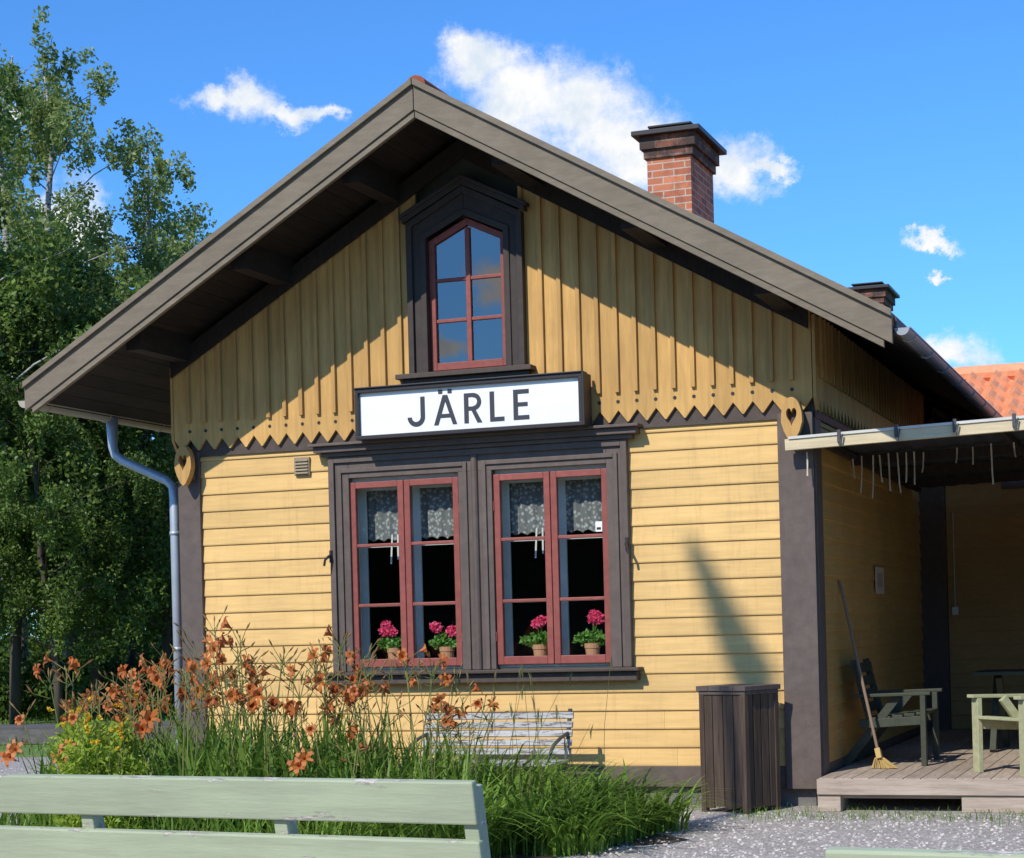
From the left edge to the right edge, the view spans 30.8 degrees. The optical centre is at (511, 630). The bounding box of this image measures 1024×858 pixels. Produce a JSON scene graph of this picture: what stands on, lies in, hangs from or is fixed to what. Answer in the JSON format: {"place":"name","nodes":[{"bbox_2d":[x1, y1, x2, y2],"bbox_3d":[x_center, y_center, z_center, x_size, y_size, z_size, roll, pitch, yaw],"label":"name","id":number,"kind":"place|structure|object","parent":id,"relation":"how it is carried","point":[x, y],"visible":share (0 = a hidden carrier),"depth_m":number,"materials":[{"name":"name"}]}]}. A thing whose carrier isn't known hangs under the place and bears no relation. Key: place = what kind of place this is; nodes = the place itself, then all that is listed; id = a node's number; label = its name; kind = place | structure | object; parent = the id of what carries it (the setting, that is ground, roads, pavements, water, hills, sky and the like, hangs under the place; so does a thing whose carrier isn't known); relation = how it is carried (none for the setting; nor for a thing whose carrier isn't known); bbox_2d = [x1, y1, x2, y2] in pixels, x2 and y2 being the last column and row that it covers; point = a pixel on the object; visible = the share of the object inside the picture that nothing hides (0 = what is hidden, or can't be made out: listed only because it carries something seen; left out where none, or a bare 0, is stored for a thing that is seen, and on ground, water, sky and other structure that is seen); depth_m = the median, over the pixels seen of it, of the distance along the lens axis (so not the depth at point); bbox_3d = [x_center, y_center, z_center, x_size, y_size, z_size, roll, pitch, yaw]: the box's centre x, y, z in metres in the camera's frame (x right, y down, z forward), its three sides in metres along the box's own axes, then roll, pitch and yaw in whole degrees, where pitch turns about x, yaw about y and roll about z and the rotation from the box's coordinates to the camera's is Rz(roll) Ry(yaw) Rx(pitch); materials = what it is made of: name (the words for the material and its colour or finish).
{"place":"outdoors","nodes":[
{"label":"outdoors","id":0,"kind":"place"},
{"bbox_2d":[0,662,175,756],"bbox_3d":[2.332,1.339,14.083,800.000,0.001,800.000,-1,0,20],"label":"ground","id":1,"kind":"structure","parent":0,"point":[24,749],"depth_m":24.92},
{"bbox_2d":[0,97,30,380],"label":"tree","id":2,"kind":"object","parent":1,"relation":"on","point":[17,199],"visible":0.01,"depth_m":44.16,"materials":[{"name":"green plant"}]},
{"bbox_2d":[0,192,102,621],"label":"tree","id":3,"kind":"object","parent":1,"relation":"on","point":[72,317],"visible":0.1,"depth_m":31.87,"materials":[{"name":"green plant"}]},
{"bbox_2d":[9,181,118,647],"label":"tree","id":4,"kind":"object","parent":1,"relation":"on","point":[78,207],"visible":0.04,"depth_m":41.87,"materials":[{"name":"green plant"}]},
{"bbox_2d":[0,44,130,711],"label":"tree","id":5,"kind":"object","parent":1,"relation":"on","point":[4,173],"visible":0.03,"depth_m":38.25,"materials":[{"name":"green plant"}]},
{"bbox_2d":[0,548,146,654],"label":"distant wood","id":6,"kind":"object","parent":1,"relation":"on","point":[30,623],"depth_m":58.46,"materials":[{"name":"green plant"}]},
{"bbox_2d":[0,59,152,630],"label":"tree","id":7,"kind":"object","parent":1,"relation":"on","point":[43,278],"visible":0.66,"depth_m":30.74,"materials":[{"name":"green plant"}]},
{"bbox_2d":[0,220,157,724],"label":"tree","id":8,"kind":"object","parent":1,"relation":"on","point":[86,286],"visible":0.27,"depth_m":31.71,"materials":[{"name":"green plant"}]},
{"bbox_2d":[20,205,137,646],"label":"tree","id":9,"kind":"object","parent":1,"relation":"on","point":[32,211],"depth_m":47.27,"materials":[{"name":"green plant"}]},
{"bbox_2d":[0,369,162,722],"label":"tree","id":10,"kind":"object","parent":1,"relation":"on","point":[42,516],"visible":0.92,"depth_m":30.63,"materials":[{"name":"green plant"}]},
{"bbox_2d":[0,613,174,720],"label":"undergrowth","id":11,"kind":"object","parent":1,"relation":"on","point":[34,684],"visible":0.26,"depth_m":34.79,"materials":[{"name":"green plant"}]},
{"bbox_2d":[0,721,174,744],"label":"boardwalk","id":12,"kind":"structure","parent":1,"relation":"on","point":[35,731],"depth_m":25.53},
{"bbox_2d":[0,251,177,719],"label":"tree","id":13,"kind":"object","parent":1,"relation":"on","point":[162,463],"visible":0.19,"depth_m":32.36,"materials":[{"name":"green plant"}]},
{"bbox_2d":[0,5,190,664],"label":"tree","id":14,"kind":"object","parent":1,"relation":"on","point":[55,128],"visible":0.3,"depth_m":36.57,"materials":[{"name":"green plant"}]},
{"bbox_2d":[54,421,177,714],"bbox_3d":[-6.168,-1.878,33.673,4.230,6.884,4.397,-1,0,-44],"label":"tree","id":15,"kind":"object","parent":1,"relation":"on","point":[162,546],"visible":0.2,"depth_m":33.32,"materials":[{"name":"green plant"}]},
{"bbox_2d":[77,421,174,669],"bbox_3d":[-7.046,-2.113,35.956,4.727,7.400,4.547,-2,0,0],"label":"tree","id":16,"kind":"object","parent":1,"relation":"on","point":[132,654],"visible":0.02,"depth_m":35.92,"materials":[{"name":"green plant"}]},
{"bbox_2d":[110,245,144,612],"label":"tree","id":17,"kind":"object","parent":1,"relation":"on","point":[130,287],"visible":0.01,"depth_m":49.80,"materials":[{"name":"green plant"}]},
{"bbox_2d":[106,428,177,622],"bbox_3d":[-6.465,-2.515,38.429,5.023,8.174,5.222,-2,0,-36],"label":"tree","id":18,"kind":"object","parent":1,"relation":"on","point":[149,445],"depth_m":36.38,"materials":[{"name":"green plant"}]},
{"bbox_2d":[80,122,216,653],"bbox_3d":[-7.512,-4.623,39.917,3.676,12.446,3.856,-2,0,-36],"label":"tree","id":19,"kind":"object","parent":1,"relation":"on","point":[147,200],"visible":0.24,"depth_m":39.37,"materials":[{"name":"green plant"}]},
{"bbox_2d":[145,212,211,472],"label":"tree","id":20,"kind":"object","parent":1,"relation":"on","point":[190,236],"visible":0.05,"depth_m":46.30,"materials":[{"name":"green plant"}]},
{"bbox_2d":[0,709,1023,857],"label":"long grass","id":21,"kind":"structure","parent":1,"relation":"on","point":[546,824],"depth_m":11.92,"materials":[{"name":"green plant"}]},
{"bbox_2d":[917,362,1023,729],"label":"station annex","id":22,"kind":"object","parent":1,"relation":"on","point":[985,540],"visible":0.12,"depth_m":19.22,"materials":[{"name":"brown"}]},
{"bbox_2d":[0,757,1023,857],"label":"gravel yard","id":23,"kind":"structure","parent":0,"point":[909,804],"depth_m":12.41,"materials":[{"name":"grey gravel"}]},
{"bbox_2d":[0,773,490,857],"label":"garden bench","id":24,"kind":"object","parent":23,"relation":"on","point":[285,804],"visible":1,"depth_m":5.99,"materials":[{"name":"green paint"}]},
{"bbox_2d":[400,708,573,778],"bbox_3d":[-0.191,1.016,14.266,1.240,0.793,0.624,-1,0,20],"label":"park bench","id":25,"kind":"object","parent":23,"relation":"on","point":[567,733],"visible":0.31,"depth_m":14.39,"materials":[{"name":"white paint"}]},
{"bbox_2d":[18,75,1002,805],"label":"station house","id":26,"kind":"structure","parent":23,"relation":"on","point":[414,229],"depth_m":14.94,"materials":[{"name":"yellow wood"}]},
{"bbox_2d":[376,620,401,658],"bbox_3d":[-0.975,0.106,15.375,0.316,0.389,0.147,-1,0,20],"label":"geranium pot","id":27,"kind":"object","parent":26,"relation":"on","point":[392,643],"visible":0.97,"depth_m":15.35,"materials":[{"name":"ceramic"}]},
{"bbox_2d":[367,487,453,563],"bbox_3d":[-0.813,-0.896,15.411,0.966,0.675,0.076,-1,0,20],"label":"curtain","id":28,"kind":"object","parent":26,"relation":"hanging from","point":[424,535],"visible":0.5,"depth_m":15.42,"materials":[{"name":"grey fabric"}]},
{"bbox_2d":[428,621,456,657],"bbox_3d":[-0.532,0.106,15.213,0.323,0.366,0.143,-1,0,20],"label":"geranium pot","id":29,"kind":"object","parent":26,"relation":"on","point":[445,645],"visible":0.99,"depth_m":15.19,"materials":[{"name":"ceramic"}]},
{"bbox_2d":[395,174,535,383],"bbox_3d":[-0.385,-2.820,14.947,1.170,1.658,0.200,-2,0,20],"label":"attic window","id":30,"kind":"structure","parent":26,"relation":"in","point":[466,284],"depth_m":14.98,"materials":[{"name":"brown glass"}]},
{"bbox_2d":[352,370,591,440],"bbox_3d":[-0.334,-1.778,14.813,1.972,0.422,0.195,-1,0,20],"label":"station sign","id":31,"kind":"object","parent":26,"relation":"attached to","point":[507,403],"visible":1,"depth_m":14.74,"materials":[{"name":"white metal"}]},
{"bbox_2d":[308,423,643,684],"bbox_3d":[-0.249,-0.575,15.083,2.840,1.993,0.490,-2,0,20],"label":"window","id":32,"kind":"structure","parent":26,"relation":"in","point":[465,463],"depth_m":14.95,"materials":[{"name":"brown wood"}]},
{"bbox_2d":[519,615,547,655],"bbox_3d":[0.214,0.073,14.935,0.334,0.392,0.144,-1,0,20],"label":"geranium pot","id":33,"kind":"object","parent":26,"relation":"on","point":[538,643],"visible":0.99,"depth_m":14.90,"materials":[{"name":"ceramic"}]},
{"bbox_2d":[509,479,601,557],"bbox_3d":[0.377,-0.927,14.968,0.956,0.675,0.076,-1,0,20],"label":"curtain","id":34,"kind":"object","parent":26,"relation":"hanging from","point":[568,512],"visible":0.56,"depth_m":15.00,"materials":[{"name":"grey fabric"}]},
{"bbox_2d":[571,609,605,654],"bbox_3d":[0.628,0.042,14.774,0.332,0.433,0.155,-1,0,20],"label":"geranium pot","id":35,"kind":"object","parent":26,"relation":"on","point":[591,642],"visible":1,"depth_m":14.74,"materials":[{"name":"ceramic"}]},
{"bbox_2d":[785,413,1023,497],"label":"canopy","id":36,"kind":"object","parent":26,"relation":"attached to","point":[954,452],"visible":0.98,"depth_m":14.76,"materials":[{"name":"white wood"}]},
{"bbox_2d":[696,684,780,813],"bbox_3d":[1.707,0.883,13.927,0.452,0.945,0.452,-1,0,43],"label":"wooden bin","id":37,"kind":"object","parent":23,"relation":"on","point":[739,745],"visible":0.98,"depth_m":13.79,"materials":[{"name":"brown wood"}]},
{"bbox_2d":[817,729,1023,812],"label":"wooden deck","id":38,"kind":"structure","parent":23,"relation":"on","point":[996,785],"depth_m":13.68,"materials":[{"name":"grey wood"}]},
{"bbox_2d":[838,580,897,768],"bbox_3d":[2.748,0.335,14.604,0.155,1.481,0.665,-2,0,-29],"label":"broom","id":39,"kind":"object","parent":38,"relation":"on","point":[882,761],"visible":1,"depth_m":14.57,"materials":[{"name":"brown wood"}]},
{"bbox_2d":[843,658,942,766],"bbox_3d":[3.070,0.657,15.029,0.724,0.864,0.780,-1,0,20],"label":"garden armchair","id":40,"kind":"object","parent":38,"relation":"on","point":[890,714],"visible":0.96,"depth_m":14.81,"materials":[{"name":"green paint"}]},
{"bbox_2d":[967,694,1023,776],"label":"garden armchair","id":41,"kind":"object","parent":38,"relation":"on","point":[1013,721],"visible":1,"depth_m":13.83,"materials":[{"name":"green paint"}]},
{"bbox_2d":[973,669,1023,752],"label":"garden table","id":42,"kind":"object","parent":38,"relation":"on","point":[997,706],"visible":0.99,"depth_m":16.01,"materials":[{"name":"green paint"}]},
{"bbox_2d":[825,847,1023,857],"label":"garden bench","id":43,"kind":"object","parent":23,"relation":"on","point":[846,852],"visible":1,"depth_m":3.63,"materials":[{"name":"green paint"}]},
{"bbox_2d":[0,0,1023,636],"label":"sky","id":44,"kind":"structure","parent":0,"point":[864,141],"materials":[{"name":"blue"}]},
{"bbox_2d":[490,832,688,857],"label":"flower bed ground","id":45,"kind":"structure","parent":0,"point":[661,837],"depth_m":11.97,"materials":[{"name":"soil"}]},
{"bbox_2d":[0,691,160,826],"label":"daylily plant","id":46,"kind":"object","parent":45,"relation":"on","point":[8,755],"visible":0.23,"depth_m":12.75,"materials":[{"name":"orange plant"}]},
{"bbox_2d":[22,653,160,773],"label":"daylily plant","id":47,"kind":"object","parent":45,"relation":"on","point":[74,664],"visible":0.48,"depth_m":13.31,"materials":[{"name":"orange plant"}]},
{"bbox_2d":[45,693,138,822],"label":"flowering shrub","id":48,"kind":"object","parent":45,"relation":"on","point":[62,737],"visible":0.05,"depth_m":12.88,"materials":[{"name":"green plant"}]},
{"bbox_2d":[43,706,145,826],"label":"flowering shrub","id":49,"kind":"object","parent":45,"relation":"on","point":[110,737],"visible":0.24,"depth_m":12.41,"materials":[{"name":"green plant"}]},
{"bbox_2d":[54,729,153,828],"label":"flowering shrub","id":50,"kind":"object","parent":45,"relation":"on","point":[94,766],"visible":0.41,"depth_m":12.06,"materials":[{"name":"green plant"}]},
{"bbox_2d":[48,663,177,772],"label":"daylily plant","id":51,"kind":"object","parent":45,"relation":"on","point":[135,686],"visible":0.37,"depth_m":12.91,"materials":[{"name":"orange plant"}]},
{"bbox_2d":[47,663,199,766],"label":"daylily plant","id":52,"kind":"object","parent":45,"relation":"on","point":[134,673],"visible":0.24,"depth_m":13.84,"materials":[{"name":"orange plant"}]},
{"bbox_2d":[40,689,215,829],"bbox_3d":[-2.630,0.933,12.556,1.294,1.074,1.405,-1,0,38],"label":"daylily plant","id":53,"kind":"object","parent":45,"relation":"on","point":[72,718],"visible":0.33,"depth_m":12.39,"materials":[{"name":"green plant"}]},
{"bbox_2d":[122,642,204,774],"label":"daylily plant","id":54,"kind":"object","parent":45,"relation":"on","point":[163,708],"visible":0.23,"depth_m":13.70,"materials":[{"name":"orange plant"}]},
{"bbox_2d":[111,653,244,775],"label":"daylily plant","id":55,"kind":"object","parent":45,"relation":"on","point":[121,669],"visible":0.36,"depth_m":13.28,"materials":[{"name":"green plant"}]},
{"bbox_2d":[106,644,308,829],"bbox_3d":[-2.199,0.778,12.910,1.412,1.362,1.533,-1,0,20],"label":"daylily plant","id":56,"kind":"object","parent":45,"relation":"on","point":[144,723],"visible":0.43,"depth_m":12.77,"materials":[{"name":"green plant"}]},
{"bbox_2d":[118,655,308,831],"bbox_3d":[-1.874,0.796,12.318,1.244,1.308,1.379,-1,0,18],"label":"daylily plant","id":57,"kind":"object","parent":45,"relation":"on","point":[239,696],"visible":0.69,"depth_m":12.18,"materials":[{"name":"green plant"}]},
{"bbox_2d":[160,605,310,775],"bbox_3d":[-2.054,0.635,13.547,1.320,1.639,1.372,-2,0,31],"label":"daylily plant","id":58,"kind":"object","parent":45,"relation":"on","point":[230,640],"visible":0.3,"depth_m":13.37,"materials":[{"name":"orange plant"}]},
{"bbox_2d":[138,632,350,777],"bbox_3d":[-1.728,0.725,12.521,1.343,1.443,1.347,-1,0,-40],"label":"daylily plant","id":59,"kind":"object","parent":45,"relation":"on","point":[254,679],"visible":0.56,"depth_m":12.50,"materials":[{"name":"green plant"}]},
{"bbox_2d":[175,616,313,772],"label":"daylily plant","id":60,"kind":"object","parent":45,"relation":"on","point":[249,666],"visible":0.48,"depth_m":12.94,"materials":[{"name":"green plant"}]},
{"bbox_2d":[184,640,357,834],"bbox_3d":[-1.551,0.749,12.243,1.320,1.385,1.372,-1,0,21],"label":"daylily plant","id":61,"kind":"object","parent":45,"relation":"on","point":[275,704],"visible":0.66,"depth_m":12.28,"materials":[{"name":"green plant"}]},
{"bbox_2d":[231,647,393,777],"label":"daylily plant","id":62,"kind":"object","parent":45,"relation":"on","point":[330,707],"visible":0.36,"depth_m":13.07,"materials":[{"name":"green plant"}]},
{"bbox_2d":[250,624,426,778],"bbox_3d":[-1.189,0.693,12.642,1.320,1.478,1.372,-1,0,20],"label":"daylily plant","id":63,"kind":"object","parent":45,"relation":"on","point":[335,690],"visible":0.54,"depth_m":12.68,"materials":[{"name":"green plant"}]},
{"bbox_2d":[71,656,611,836],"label":"seed stalks","id":64,"kind":"object","parent":45,"relation":"on","point":[493,691],"visible":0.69,"depth_m":12.24,"materials":[{"name":"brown plant"}]},
{"bbox_2d":[271,625,431,776],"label":"daylily plant","id":65,"kind":"object","parent":45,"relation":"on","point":[353,678],"visible":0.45,"depth_m":13.13,"materials":[{"name":"green plant"}]},
{"bbox_2d":[268,701,458,836],"bbox_3d":[-1.011,0.948,12.169,1.294,0.959,1.405,-2,0,40],"label":"daylily plant","id":66,"kind":"object","parent":45,"relation":"on","point":[296,765],"visible":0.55,"depth_m":12.05,"materials":[{"name":"green plant"}]},
{"bbox_2d":[313,644,466,779],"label":"daylily plant","id":67,"kind":"object","parent":45,"relation":"on","point":[401,655],"visible":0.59,"depth_m":12.81,"materials":[{"name":"green plant"}]},
{"bbox_2d":[364,683,534,806],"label":"daylily plant","id":68,"kind":"object","parent":45,"relation":"on","point":[446,721],"visible":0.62,"depth_m":12.37,"materials":[{"name":"green plant"}]},
{"bbox_2d":[377,652,532,795],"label":"daylily plant","id":69,"kind":"object","parent":45,"relation":"on","point":[435,706],"visible":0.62,"depth_m":12.75,"materials":[{"name":"green plant"}]}
]}

